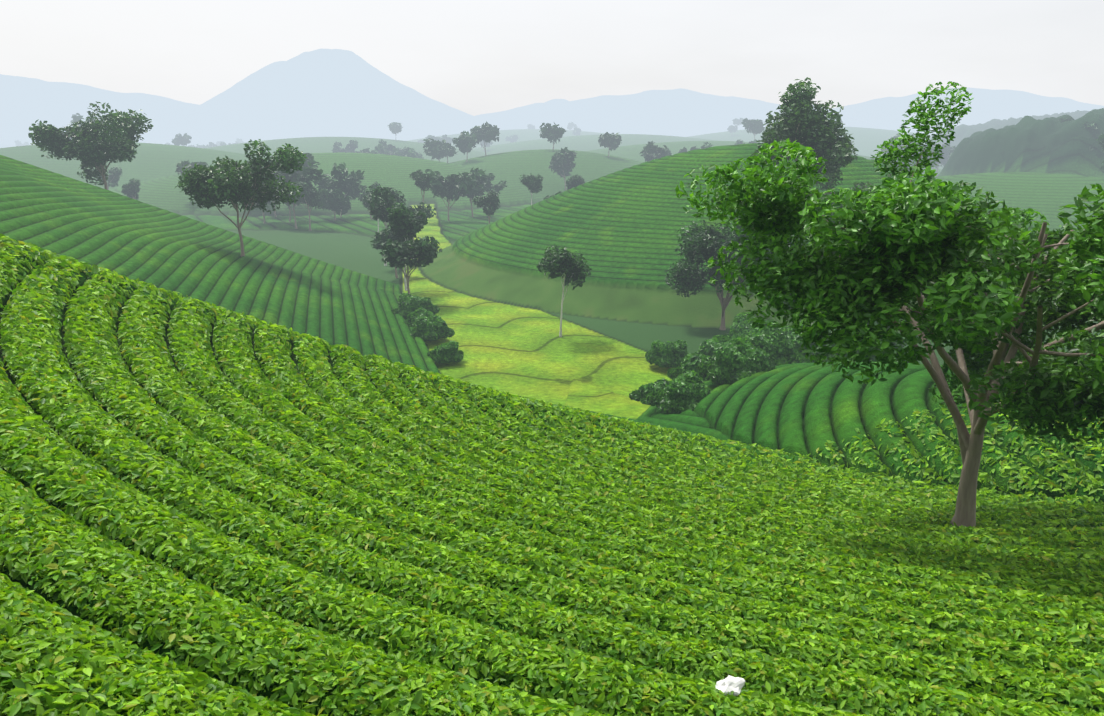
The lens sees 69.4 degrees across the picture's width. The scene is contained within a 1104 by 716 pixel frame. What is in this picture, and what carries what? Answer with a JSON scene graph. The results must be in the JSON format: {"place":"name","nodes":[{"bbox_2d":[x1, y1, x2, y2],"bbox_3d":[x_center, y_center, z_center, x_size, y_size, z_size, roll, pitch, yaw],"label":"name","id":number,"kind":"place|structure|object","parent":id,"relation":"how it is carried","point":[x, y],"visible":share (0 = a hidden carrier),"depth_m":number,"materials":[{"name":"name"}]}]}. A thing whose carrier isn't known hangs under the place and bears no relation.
{"place":"outdoors","nodes":[
{"label":"outdoors","id":0,"kind":"place"},
{"bbox_2d":[0,49,1103,715],"bbox_3d":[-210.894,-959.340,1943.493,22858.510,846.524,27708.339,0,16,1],"label":"terrain","id":1,"kind":"structure","parent":0,"point":[620,215],"depth_m":91.02,"materials":[{"name":"green plant"}]},
{"bbox_2d":[28,77,907,413],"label":"tree leaves","id":2,"kind":"object","parent":1,"relation":"on","point":[742,349],"visible":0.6,"depth_m":75.54,"materials":[{"name":"green plant"}]},
{"bbox_2d":[378,179,578,336],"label":"tree trunks","id":3,"kind":"object","parent":1,"relation":"on","point":[563,286],"visible":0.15,"depth_m":71.76,"materials":[{"name":"grey plant"}]},
{"bbox_2d":[0,234,1103,715],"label":"tea bushes","id":4,"kind":"object","parent":1,"relation":"on","point":[816,538],"visible":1,"depth_m":8.46,"materials":[{"name":"green plant"}]},
{"bbox_2d":[716,675,744,695],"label":"paper litter","id":5,"kind":"object","parent":4,"relation":"on","point":[728,684],"visible":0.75,"depth_m":4.92,"materials":[{"name":"white paper"}]},
{"bbox_2d":[63,116,1103,526],"bbox_3d":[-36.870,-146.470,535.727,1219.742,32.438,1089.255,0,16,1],"label":"tree trunks","id":6,"kind":"object","parent":1,"relation":"on","point":[971,452],"visible":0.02,"depth_m":15.55,"materials":[{"name":"brown plant"}]},
{"bbox_2d":[15,113,1103,268],"bbox_3d":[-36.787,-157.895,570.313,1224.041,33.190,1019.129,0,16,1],"label":"tree leaves","id":7,"kind":"object","parent":6,"relation":"attached to","point":[392,245],"visible":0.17,"depth_m":175.72,"materials":[{"name":"green plant"}]},
{"bbox_2d":[675,81,1103,443],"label":"tree leaves","id":8,"kind":"object","parent":6,"relation":"attached to","point":[893,243],"visible":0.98,"depth_m":12.40,"materials":[{"name":"green plant"}]},
{"bbox_2d":[0,0,1103,115],"label":"sky","id":9,"kind":"structure","parent":0,"point":[472,57],"materials":[{"name":"white"}]}
]}

